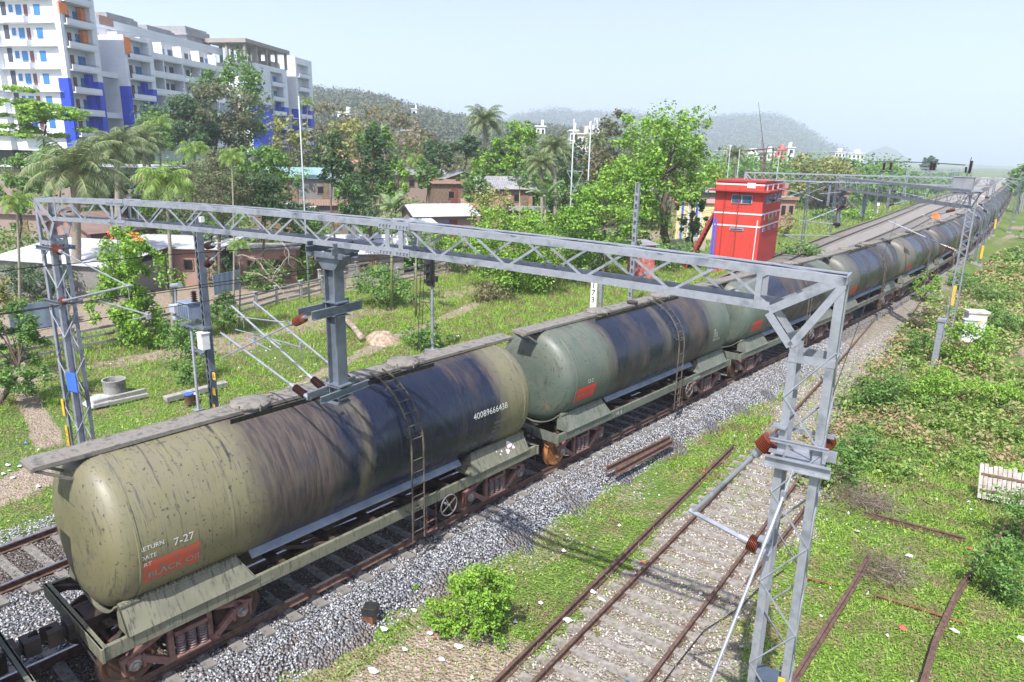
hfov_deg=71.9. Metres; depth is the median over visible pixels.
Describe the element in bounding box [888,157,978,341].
lattice mast
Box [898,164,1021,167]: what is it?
hill
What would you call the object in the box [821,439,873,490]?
bush
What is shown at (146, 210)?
bush
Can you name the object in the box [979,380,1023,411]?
bush
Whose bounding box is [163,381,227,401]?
concrete beam
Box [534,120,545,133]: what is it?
town building
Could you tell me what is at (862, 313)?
overhead wire
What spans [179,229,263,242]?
house
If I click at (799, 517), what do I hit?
rail
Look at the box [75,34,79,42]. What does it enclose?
window
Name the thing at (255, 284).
bush
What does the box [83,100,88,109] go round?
window
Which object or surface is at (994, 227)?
lattice mast
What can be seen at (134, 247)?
flowering shrub
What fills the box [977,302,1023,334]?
bush
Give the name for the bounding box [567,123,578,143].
town building
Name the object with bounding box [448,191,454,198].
window
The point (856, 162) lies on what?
tree
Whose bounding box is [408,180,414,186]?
window
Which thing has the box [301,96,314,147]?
areca palm
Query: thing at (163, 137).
tree
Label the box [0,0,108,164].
apartment block
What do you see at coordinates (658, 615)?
siding stones
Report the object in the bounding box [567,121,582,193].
pole brace
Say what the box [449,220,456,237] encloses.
door
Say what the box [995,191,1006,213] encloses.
tank wagon
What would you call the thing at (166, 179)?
areca palm
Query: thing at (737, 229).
window
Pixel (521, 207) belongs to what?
house
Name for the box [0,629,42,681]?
tank wagon
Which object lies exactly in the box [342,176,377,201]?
bush
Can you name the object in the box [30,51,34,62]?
door
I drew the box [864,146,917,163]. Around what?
hill
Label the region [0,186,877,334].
overhead wire
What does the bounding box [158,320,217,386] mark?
bush
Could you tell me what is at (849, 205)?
bush
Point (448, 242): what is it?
bush
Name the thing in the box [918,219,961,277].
tank wagon
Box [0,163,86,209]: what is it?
house
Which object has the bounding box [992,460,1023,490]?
bush
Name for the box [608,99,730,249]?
tree
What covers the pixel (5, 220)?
house
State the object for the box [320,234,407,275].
house
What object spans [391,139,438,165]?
tree
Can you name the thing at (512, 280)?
bush
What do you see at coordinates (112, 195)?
tree
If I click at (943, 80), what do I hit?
sky
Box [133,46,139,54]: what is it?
window
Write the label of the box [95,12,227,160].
apartment block
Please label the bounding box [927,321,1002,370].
bush
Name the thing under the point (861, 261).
tank wagon
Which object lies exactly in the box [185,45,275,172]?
tree
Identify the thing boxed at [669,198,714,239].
house
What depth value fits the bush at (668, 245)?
66.17 m
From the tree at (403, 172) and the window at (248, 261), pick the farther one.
the tree at (403, 172)
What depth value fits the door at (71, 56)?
103.21 m
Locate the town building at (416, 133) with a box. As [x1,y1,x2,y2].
[401,121,424,151]
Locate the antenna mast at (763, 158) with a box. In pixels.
[758,102,768,178]
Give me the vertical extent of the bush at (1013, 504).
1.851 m
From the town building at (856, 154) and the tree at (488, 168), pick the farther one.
the town building at (856, 154)
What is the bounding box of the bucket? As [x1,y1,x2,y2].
[183,392,193,404]
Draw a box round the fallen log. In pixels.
[345,317,364,340]
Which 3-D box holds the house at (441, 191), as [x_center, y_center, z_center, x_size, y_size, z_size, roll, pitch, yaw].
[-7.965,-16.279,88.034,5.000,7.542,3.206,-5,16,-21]
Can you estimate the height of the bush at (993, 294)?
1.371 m
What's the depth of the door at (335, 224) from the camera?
73.52 m
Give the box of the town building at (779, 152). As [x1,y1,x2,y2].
[772,144,786,172]
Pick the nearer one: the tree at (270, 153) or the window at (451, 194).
the tree at (270, 153)
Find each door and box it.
[19,220,29,238]
[23,4,27,15]
[26,28,31,39]
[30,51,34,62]
[33,74,37,84]
[67,32,71,43]
[70,55,74,66]
[73,77,77,89]
[76,99,80,108]
[129,65,132,77]
[131,85,134,97]
[280,256,291,278]
[321,183,328,198]
[332,211,340,228]
[369,257,378,275]
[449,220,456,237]
[451,188,457,202]
[521,192,527,205]
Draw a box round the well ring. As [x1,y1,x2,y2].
[101,376,126,394]
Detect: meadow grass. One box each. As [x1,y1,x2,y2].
[0,250,725,534]
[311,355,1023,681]
[381,183,910,266]
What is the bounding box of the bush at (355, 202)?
[336,194,388,225]
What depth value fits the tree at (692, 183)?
97.26 m
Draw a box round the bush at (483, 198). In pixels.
[468,186,518,220]
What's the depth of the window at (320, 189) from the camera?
84.25 m
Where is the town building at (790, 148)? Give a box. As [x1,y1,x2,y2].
[784,142,795,161]
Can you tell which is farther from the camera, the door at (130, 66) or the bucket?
the door at (130, 66)
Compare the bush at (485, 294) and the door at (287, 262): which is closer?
the bush at (485, 294)
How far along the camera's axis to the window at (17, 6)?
99.47 m
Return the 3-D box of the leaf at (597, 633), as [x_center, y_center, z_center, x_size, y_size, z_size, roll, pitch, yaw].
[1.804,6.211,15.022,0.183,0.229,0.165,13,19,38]
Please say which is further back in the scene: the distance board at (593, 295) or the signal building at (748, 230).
the signal building at (748, 230)
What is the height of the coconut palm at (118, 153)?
12.546 m
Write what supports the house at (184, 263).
on the ground at (52, 421)
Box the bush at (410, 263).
[404,242,423,268]
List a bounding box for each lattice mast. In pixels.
[800,178,832,242]
[828,176,857,233]
[873,174,896,214]
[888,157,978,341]
[958,189,989,264]
[966,183,995,266]
[987,192,997,238]
[990,194,1001,236]
[1001,180,1020,232]
[1003,176,1022,222]
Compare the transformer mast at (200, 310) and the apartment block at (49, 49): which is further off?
the apartment block at (49, 49)
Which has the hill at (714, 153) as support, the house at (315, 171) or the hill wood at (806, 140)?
the hill wood at (806, 140)
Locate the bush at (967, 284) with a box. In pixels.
[944,269,984,291]
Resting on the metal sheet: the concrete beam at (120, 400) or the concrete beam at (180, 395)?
the concrete beam at (120, 400)
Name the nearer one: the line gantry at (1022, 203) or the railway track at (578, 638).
the railway track at (578, 638)
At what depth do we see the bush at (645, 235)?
68.66 m
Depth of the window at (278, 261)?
56.55 m
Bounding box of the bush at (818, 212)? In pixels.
[809,209,854,220]
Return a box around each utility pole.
[293,96,310,302]
[404,217,416,317]
[505,179,532,252]
[566,119,574,280]
[583,121,591,266]
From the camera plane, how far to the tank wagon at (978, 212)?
79.36 m
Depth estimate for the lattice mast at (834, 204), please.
100.55 m
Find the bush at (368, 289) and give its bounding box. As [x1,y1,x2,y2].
[346,261,418,308]
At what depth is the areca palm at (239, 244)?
40.13 m
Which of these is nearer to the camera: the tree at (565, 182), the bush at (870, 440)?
the bush at (870, 440)
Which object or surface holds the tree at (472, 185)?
on the ground at (52, 421)
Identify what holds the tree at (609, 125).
on the ground at (52, 421)
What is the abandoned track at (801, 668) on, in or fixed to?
on the ground at (52, 421)
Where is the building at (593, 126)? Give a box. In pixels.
[589,118,602,133]
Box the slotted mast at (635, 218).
[562,183,645,300]
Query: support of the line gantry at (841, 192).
on the ground at (52, 421)
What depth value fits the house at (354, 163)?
107.85 m
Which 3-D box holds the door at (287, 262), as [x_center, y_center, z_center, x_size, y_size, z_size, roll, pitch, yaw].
[-18.201,-5.924,56.804,0.850,1.900,0.090,-2,15,-12]
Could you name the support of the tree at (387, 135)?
on the ground at (52, 421)
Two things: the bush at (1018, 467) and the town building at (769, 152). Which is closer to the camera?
the bush at (1018, 467)
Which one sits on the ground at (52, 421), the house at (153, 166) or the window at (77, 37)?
the house at (153, 166)
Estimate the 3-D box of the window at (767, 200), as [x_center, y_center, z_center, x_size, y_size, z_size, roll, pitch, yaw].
[22.970,-12.685,63.107,0.095,0.760,2.400,10,17,29]
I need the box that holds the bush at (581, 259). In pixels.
[510,213,595,280]
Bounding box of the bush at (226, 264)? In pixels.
[206,254,238,285]
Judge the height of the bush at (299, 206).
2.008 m
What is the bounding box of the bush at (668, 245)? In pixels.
[653,234,702,270]
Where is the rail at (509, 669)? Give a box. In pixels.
[491,444,734,681]
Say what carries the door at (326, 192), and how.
in the house at (314, 187)
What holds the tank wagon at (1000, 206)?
on the railway track at (54, 659)
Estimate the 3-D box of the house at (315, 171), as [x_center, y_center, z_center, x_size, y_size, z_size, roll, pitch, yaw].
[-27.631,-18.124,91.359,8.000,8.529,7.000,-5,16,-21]
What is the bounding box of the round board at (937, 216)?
[932,212,939,223]
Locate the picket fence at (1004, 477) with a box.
[977,463,1023,504]
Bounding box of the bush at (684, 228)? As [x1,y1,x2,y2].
[668,214,704,236]
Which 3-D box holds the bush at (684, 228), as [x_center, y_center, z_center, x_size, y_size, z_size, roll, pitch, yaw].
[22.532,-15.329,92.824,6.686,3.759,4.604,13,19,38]
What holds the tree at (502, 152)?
on the ground at (52, 421)
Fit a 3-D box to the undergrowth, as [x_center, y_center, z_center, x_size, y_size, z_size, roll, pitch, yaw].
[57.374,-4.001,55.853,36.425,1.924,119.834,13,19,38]
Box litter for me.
[2,303,1023,681]
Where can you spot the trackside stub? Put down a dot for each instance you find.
(369, 610)
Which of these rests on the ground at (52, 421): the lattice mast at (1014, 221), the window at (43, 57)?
the lattice mast at (1014, 221)
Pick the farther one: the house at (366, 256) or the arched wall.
the arched wall
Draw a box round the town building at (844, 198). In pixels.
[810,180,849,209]
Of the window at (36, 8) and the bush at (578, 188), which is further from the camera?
the window at (36, 8)
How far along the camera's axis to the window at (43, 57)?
100.56 m
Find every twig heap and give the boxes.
[807,460,931,523]
[827,540,936,600]
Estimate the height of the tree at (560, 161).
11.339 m
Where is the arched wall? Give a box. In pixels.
[670,237,705,250]
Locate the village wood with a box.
[269,140,698,230]
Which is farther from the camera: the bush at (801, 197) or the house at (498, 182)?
the bush at (801, 197)
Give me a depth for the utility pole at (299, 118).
46.70 m
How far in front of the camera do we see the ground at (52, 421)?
18.90 m
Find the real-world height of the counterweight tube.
4.883 m
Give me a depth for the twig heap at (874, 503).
20.84 m
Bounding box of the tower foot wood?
[0,180,281,226]
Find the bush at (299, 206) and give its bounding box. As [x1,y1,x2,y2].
[262,201,322,224]
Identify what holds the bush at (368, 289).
on the ground at (52, 421)
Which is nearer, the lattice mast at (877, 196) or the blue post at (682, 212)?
the blue post at (682, 212)
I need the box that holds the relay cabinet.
[959,308,990,344]
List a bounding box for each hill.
[313,84,714,171]
[546,119,820,163]
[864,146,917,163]
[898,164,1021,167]
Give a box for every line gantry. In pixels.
[33,197,851,681]
[743,172,1002,207]
[784,161,982,240]
[901,167,1023,211]
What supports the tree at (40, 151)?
on the ground at (52, 421)
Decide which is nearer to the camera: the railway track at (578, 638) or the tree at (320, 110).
the railway track at (578, 638)
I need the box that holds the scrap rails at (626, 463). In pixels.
[605,435,673,474]
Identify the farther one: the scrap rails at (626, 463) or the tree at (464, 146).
the tree at (464, 146)
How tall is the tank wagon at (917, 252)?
4.330 m
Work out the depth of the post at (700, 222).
84.92 m
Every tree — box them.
[0,84,100,206]
[0,152,61,245]
[0,275,18,311]
[0,296,59,405]
[25,142,85,212]
[83,168,150,217]
[130,93,229,164]
[130,110,177,198]
[152,187,214,234]
[171,79,274,180]
[180,145,262,273]
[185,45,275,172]
[190,212,232,241]
[230,143,311,242]
[237,167,305,286]
[265,112,311,202]
[282,219,329,269]
[292,126,333,166]
[310,129,355,237]
[311,100,358,152]
[321,118,369,165]
[328,100,427,161]
[332,172,362,233]
[347,120,400,240]
[354,121,395,233]
[374,157,411,233]
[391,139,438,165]
[393,129,445,167]
[412,156,443,203]
[419,139,455,177]
[447,133,489,170]
[455,167,492,201]
[468,147,515,175]
[479,143,507,172]
[487,138,521,173]
[490,120,540,175]
[506,151,552,205]
[538,167,584,229]
[556,139,593,185]
[556,180,657,286]
[577,146,615,228]
[584,108,645,222]
[589,144,671,257]
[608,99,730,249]
[668,168,709,198]
[674,189,708,248]
[778,152,861,209]
[828,156,871,188]
[918,156,938,181]
[1000,163,1023,213]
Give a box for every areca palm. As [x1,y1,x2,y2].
[0,191,37,301]
[130,161,195,344]
[142,113,173,216]
[174,140,211,238]
[217,147,245,305]
[226,238,251,329]
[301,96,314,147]
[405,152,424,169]
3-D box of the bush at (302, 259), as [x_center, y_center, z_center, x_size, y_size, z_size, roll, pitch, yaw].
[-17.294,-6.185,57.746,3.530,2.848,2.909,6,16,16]
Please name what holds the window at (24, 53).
in the apartment block at (49, 49)
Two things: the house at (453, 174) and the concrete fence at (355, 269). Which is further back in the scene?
the house at (453, 174)
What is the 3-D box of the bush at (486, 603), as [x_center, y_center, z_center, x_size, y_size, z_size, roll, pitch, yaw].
[-0.706,5.371,14.747,1.457,1.897,1.685,-3,16,-16]
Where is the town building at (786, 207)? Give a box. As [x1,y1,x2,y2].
[778,182,799,227]
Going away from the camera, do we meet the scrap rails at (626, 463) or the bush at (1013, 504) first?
the bush at (1013, 504)
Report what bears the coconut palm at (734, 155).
on the ground at (52, 421)
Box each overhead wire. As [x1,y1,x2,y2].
[0,174,939,313]
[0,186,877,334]
[814,170,1002,217]
[835,221,895,388]
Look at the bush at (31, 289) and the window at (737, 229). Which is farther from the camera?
the window at (737, 229)
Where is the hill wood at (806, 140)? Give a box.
[500,105,850,159]
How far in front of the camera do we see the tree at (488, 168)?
94.27 m
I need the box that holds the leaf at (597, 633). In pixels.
[592,627,599,637]
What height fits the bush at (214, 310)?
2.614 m
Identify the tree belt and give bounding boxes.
[692,146,923,209]
[893,168,1023,193]
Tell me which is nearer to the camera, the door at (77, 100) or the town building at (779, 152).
the door at (77, 100)
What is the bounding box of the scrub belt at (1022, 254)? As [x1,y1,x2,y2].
[1001,227,1023,261]
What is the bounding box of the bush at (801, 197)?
[788,187,809,202]
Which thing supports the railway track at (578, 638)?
on the ballast bed
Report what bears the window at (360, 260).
in the house at (366, 256)
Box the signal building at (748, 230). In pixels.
[683,148,788,272]
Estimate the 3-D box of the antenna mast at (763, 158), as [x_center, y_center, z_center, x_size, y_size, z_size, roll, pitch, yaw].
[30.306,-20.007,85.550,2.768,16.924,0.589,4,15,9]
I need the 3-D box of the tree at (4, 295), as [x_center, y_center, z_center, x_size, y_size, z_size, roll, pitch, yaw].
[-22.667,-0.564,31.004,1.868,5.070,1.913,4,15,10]
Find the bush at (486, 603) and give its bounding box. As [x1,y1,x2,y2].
[444,560,515,649]
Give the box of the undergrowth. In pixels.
[786,246,1023,500]
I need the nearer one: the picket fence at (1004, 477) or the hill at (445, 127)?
the picket fence at (1004, 477)
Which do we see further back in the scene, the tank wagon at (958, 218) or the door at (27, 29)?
the door at (27, 29)
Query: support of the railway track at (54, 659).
on the ballast bed
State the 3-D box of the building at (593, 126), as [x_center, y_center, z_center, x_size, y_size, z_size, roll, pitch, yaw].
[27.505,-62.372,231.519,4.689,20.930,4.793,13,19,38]
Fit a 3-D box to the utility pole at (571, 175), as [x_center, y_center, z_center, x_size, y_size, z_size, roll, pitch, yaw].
[4.730,-11.009,57.063,0.143,13.276,0.150,13,19,38]
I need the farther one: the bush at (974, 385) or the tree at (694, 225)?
the tree at (694, 225)
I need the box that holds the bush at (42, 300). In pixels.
[35,294,73,321]
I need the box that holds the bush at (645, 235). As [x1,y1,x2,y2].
[611,227,653,264]
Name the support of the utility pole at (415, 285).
on the ground at (52, 421)
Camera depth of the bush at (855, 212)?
124.55 m
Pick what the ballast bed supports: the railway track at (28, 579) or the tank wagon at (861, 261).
the railway track at (28, 579)
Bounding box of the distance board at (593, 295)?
[590,283,596,306]
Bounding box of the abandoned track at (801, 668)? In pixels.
[791,525,1008,681]
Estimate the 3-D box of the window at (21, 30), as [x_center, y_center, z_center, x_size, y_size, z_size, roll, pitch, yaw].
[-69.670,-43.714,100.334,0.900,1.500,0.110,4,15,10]
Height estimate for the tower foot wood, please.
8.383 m
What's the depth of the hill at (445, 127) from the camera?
507.79 m
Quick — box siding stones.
[345,331,1009,681]
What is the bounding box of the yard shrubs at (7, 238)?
[0,154,594,271]
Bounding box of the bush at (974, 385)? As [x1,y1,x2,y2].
[907,364,996,415]
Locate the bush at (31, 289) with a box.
[0,262,80,303]
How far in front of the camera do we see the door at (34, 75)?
101.68 m
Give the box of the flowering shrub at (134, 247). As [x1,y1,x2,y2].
[83,225,187,348]
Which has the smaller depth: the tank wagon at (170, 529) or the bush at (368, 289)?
the tank wagon at (170, 529)
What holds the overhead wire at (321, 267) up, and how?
hanging from the line gantry at (888, 204)
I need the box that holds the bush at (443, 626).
[421,596,463,638]
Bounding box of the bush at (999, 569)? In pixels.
[951,532,1023,609]
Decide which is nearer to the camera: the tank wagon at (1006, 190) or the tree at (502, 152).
the tree at (502, 152)
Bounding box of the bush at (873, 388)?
[838,366,918,417]
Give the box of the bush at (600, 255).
[558,221,626,272]
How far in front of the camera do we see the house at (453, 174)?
89.78 m
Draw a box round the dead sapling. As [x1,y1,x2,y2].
[226,237,301,300]
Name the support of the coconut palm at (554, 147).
on the ground at (52, 421)
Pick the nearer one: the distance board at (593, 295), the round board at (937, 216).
the distance board at (593, 295)
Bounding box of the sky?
[93,0,1023,165]
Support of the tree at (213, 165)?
on the ground at (52, 421)
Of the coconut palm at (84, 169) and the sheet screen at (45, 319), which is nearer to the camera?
the sheet screen at (45, 319)
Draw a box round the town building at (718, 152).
[716,145,734,163]
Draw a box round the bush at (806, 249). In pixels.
[777,241,826,255]
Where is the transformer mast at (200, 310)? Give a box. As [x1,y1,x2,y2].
[169,213,225,411]
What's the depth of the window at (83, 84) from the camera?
105.52 m
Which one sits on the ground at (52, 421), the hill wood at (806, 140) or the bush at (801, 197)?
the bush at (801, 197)
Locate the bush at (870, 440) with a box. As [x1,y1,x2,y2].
[834,422,905,461]
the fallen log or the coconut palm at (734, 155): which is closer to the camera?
the fallen log
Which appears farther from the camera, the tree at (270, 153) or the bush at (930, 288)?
the tree at (270, 153)
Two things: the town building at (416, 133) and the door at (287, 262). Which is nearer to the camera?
the door at (287, 262)
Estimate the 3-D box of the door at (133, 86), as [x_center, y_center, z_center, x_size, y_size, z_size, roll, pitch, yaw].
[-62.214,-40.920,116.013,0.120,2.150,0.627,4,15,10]
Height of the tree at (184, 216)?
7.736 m
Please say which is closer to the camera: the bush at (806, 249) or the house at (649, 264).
the house at (649, 264)
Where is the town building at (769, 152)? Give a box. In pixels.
[758,146,775,161]
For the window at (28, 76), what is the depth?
101.87 m
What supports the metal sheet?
on the ground at (52, 421)
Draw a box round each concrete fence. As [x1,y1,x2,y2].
[0,261,447,365]
[317,247,436,286]
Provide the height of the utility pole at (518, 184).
8.390 m
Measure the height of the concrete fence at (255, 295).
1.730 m
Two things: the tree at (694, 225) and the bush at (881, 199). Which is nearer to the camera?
the tree at (694, 225)
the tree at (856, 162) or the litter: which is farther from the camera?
the tree at (856, 162)
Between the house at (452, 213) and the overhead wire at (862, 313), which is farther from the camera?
the house at (452, 213)
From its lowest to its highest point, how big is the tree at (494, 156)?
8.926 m
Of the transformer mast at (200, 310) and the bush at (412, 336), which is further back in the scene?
the bush at (412, 336)
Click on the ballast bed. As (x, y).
(516, 537)
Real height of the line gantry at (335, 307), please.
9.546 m
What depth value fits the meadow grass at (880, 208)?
118.26 m
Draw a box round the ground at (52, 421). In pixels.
[0,161,1023,681]
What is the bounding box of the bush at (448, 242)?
[431,220,505,272]
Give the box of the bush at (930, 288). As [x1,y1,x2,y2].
[906,268,944,300]
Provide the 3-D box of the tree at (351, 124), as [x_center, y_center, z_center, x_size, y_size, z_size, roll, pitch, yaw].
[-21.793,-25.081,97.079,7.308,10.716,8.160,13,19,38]
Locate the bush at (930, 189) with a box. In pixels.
[911,180,949,191]
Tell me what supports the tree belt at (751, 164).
on the ground at (52, 421)
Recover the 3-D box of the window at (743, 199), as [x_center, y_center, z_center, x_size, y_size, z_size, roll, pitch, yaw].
[20.246,-12.490,62.145,1.800,0.760,0.095,10,17,29]
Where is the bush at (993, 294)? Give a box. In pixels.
[964,282,1023,301]
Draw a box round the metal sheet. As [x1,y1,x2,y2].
[82,394,110,408]
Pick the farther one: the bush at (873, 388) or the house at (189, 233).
the house at (189, 233)
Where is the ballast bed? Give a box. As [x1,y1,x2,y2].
[0,177,1008,681]
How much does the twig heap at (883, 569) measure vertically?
1.493 m
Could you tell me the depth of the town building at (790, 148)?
316.52 m
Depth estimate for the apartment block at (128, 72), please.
113.66 m
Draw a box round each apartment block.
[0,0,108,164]
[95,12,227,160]
[98,34,161,163]
[203,38,314,168]
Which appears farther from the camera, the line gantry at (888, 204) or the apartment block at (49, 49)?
the apartment block at (49, 49)
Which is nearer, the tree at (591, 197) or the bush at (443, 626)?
the bush at (443, 626)
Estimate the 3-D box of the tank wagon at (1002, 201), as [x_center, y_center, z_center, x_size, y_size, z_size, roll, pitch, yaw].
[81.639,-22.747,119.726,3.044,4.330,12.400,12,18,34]
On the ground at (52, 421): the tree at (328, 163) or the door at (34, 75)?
the tree at (328, 163)
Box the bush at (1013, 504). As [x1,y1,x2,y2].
[976,482,1023,554]
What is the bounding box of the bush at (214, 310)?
[209,287,241,332]
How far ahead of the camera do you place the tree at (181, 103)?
89.57 m
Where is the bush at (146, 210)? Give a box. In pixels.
[134,206,171,221]
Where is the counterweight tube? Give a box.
[928,279,955,371]
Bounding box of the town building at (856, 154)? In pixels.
[845,149,865,163]
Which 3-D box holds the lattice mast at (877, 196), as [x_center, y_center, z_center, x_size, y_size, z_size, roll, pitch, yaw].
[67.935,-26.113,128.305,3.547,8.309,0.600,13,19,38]
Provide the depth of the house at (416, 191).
95.94 m
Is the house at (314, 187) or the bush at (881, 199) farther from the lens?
the bush at (881, 199)
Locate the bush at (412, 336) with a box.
[400,320,457,350]
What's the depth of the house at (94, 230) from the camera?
59.99 m
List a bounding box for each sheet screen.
[8,300,60,328]
[212,270,238,294]
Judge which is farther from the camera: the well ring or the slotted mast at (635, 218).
the slotted mast at (635, 218)
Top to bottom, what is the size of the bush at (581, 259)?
5.796 m
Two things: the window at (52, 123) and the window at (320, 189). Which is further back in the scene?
the window at (52, 123)
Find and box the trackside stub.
[361,601,378,627]
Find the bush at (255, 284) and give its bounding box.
[237,259,289,290]
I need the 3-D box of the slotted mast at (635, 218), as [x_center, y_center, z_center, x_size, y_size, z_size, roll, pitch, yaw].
[6.320,-6.560,48.739,5.526,8.638,0.540,5,15,14]
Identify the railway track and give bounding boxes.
[0,181,978,608]
[0,197,1012,681]
[517,265,955,681]
[848,180,994,246]
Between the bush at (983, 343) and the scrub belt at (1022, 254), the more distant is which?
the scrub belt at (1022, 254)
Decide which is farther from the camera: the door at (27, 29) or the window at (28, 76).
the window at (28, 76)
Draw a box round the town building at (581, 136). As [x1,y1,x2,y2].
[575,126,592,154]
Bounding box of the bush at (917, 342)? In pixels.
[904,328,948,359]
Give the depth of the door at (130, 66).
115.09 m
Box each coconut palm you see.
[18,134,133,262]
[82,125,155,239]
[119,123,171,213]
[462,104,508,175]
[519,151,556,246]
[532,128,575,234]
[584,131,608,211]
[721,145,746,177]
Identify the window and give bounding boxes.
[12,28,16,35]
[15,4,21,14]
[18,28,24,38]
[22,51,28,61]
[25,74,31,84]
[33,4,40,14]
[36,28,43,37]
[39,51,46,60]
[43,74,49,83]
[46,96,52,104]
[49,118,55,127]
[72,11,76,19]
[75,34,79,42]
[78,56,85,65]
[80,78,85,87]
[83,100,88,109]
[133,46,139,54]
[135,66,141,74]
[183,258,194,270]
[246,259,257,269]
[272,259,283,270]
[317,186,323,193]
[359,260,368,271]
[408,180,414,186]
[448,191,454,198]
[513,194,518,201]
[730,227,743,230]
[731,194,752,203]
[765,194,771,203]
[781,206,785,214]
[788,206,793,214]
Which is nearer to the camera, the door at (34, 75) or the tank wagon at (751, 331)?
the tank wagon at (751, 331)
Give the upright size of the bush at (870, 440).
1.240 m
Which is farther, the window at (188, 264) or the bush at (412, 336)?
the window at (188, 264)
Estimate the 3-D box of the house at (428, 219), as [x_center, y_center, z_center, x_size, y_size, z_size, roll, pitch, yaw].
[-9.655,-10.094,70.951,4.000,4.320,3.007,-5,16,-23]
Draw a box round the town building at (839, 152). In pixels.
[827,148,845,160]
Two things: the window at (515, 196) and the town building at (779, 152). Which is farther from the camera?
the town building at (779, 152)
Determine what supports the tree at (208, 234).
on the ground at (52, 421)
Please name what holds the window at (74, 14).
in the apartment block at (49, 49)
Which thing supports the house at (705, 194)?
on the ground at (52, 421)
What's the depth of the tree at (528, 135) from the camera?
95.32 m
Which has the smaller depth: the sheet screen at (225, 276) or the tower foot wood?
the sheet screen at (225, 276)
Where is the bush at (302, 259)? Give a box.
[285,250,314,281]
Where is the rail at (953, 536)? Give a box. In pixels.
[865,511,964,543]
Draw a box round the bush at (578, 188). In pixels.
[543,176,585,222]
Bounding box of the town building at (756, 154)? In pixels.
[729,148,762,172]
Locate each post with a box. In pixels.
[417,258,439,353]
[598,284,603,306]
[679,205,683,238]
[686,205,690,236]
[698,212,701,236]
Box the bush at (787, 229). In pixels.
[777,212,796,236]
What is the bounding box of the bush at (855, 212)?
[841,208,879,220]
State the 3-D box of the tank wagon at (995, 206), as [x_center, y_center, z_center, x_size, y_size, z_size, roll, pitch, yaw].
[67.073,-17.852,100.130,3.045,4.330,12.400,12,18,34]
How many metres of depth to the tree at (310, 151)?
96.23 m
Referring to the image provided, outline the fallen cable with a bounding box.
[663,569,783,681]
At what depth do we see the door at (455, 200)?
86.52 m
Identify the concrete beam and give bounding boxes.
[92,388,146,403]
[93,393,148,408]
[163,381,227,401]
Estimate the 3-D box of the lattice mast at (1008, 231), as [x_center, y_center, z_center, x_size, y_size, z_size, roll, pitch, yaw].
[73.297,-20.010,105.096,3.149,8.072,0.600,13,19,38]
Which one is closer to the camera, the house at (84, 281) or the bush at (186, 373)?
the bush at (186, 373)
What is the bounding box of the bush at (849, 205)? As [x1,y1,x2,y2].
[802,197,856,210]
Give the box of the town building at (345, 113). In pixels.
[336,107,355,118]
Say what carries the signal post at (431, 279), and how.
on the ground at (52, 421)
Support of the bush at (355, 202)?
on the ground at (52, 421)
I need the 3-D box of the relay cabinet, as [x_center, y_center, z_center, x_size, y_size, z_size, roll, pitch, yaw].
[25.735,-0.716,39.481,1.370,2.010,1.010,3,15,8]
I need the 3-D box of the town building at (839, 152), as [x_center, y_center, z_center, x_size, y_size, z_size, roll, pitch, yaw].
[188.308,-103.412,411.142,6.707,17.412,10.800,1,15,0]
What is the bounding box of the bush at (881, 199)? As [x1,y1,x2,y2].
[849,180,932,203]
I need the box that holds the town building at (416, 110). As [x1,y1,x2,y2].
[411,105,419,113]
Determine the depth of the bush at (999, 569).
16.58 m
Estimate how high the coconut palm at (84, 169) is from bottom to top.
11.387 m
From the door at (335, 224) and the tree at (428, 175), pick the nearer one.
the door at (335, 224)
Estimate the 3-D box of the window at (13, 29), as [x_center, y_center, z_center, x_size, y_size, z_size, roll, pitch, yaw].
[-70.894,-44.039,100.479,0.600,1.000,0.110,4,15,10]
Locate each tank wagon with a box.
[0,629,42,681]
[19,333,538,681]
[506,282,730,464]
[708,256,834,377]
[817,239,900,327]
[875,227,938,299]
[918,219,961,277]
[945,212,976,260]
[961,207,986,248]
[973,202,993,238]
[979,199,998,227]
[988,193,1004,219]
[988,196,1001,222]
[994,189,1008,210]
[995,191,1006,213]
[996,188,1009,205]
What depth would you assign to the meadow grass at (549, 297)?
41.58 m
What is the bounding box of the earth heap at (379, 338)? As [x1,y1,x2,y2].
[365,330,401,346]
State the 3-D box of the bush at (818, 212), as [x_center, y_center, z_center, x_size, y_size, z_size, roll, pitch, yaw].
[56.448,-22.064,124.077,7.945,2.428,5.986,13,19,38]
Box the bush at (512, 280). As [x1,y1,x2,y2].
[455,199,568,295]
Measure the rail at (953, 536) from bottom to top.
0.172 m
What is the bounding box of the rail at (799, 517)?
[745,506,804,585]
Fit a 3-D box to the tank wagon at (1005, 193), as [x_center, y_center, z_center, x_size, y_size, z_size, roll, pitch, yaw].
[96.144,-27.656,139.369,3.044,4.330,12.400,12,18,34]
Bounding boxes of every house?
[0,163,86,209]
[0,204,90,249]
[0,237,175,297]
[36,210,159,239]
[88,164,191,212]
[132,234,243,284]
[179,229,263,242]
[230,243,302,283]
[252,202,316,253]
[266,167,330,202]
[295,174,342,202]
[299,199,358,234]
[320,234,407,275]
[333,153,370,175]
[392,167,445,203]
[393,217,436,259]
[396,203,480,252]
[425,179,467,203]
[435,170,472,195]
[459,198,502,250]
[473,176,536,205]
[501,206,550,247]
[624,239,660,277]
[630,187,715,205]
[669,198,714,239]
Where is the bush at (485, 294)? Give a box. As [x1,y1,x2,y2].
[466,280,524,304]

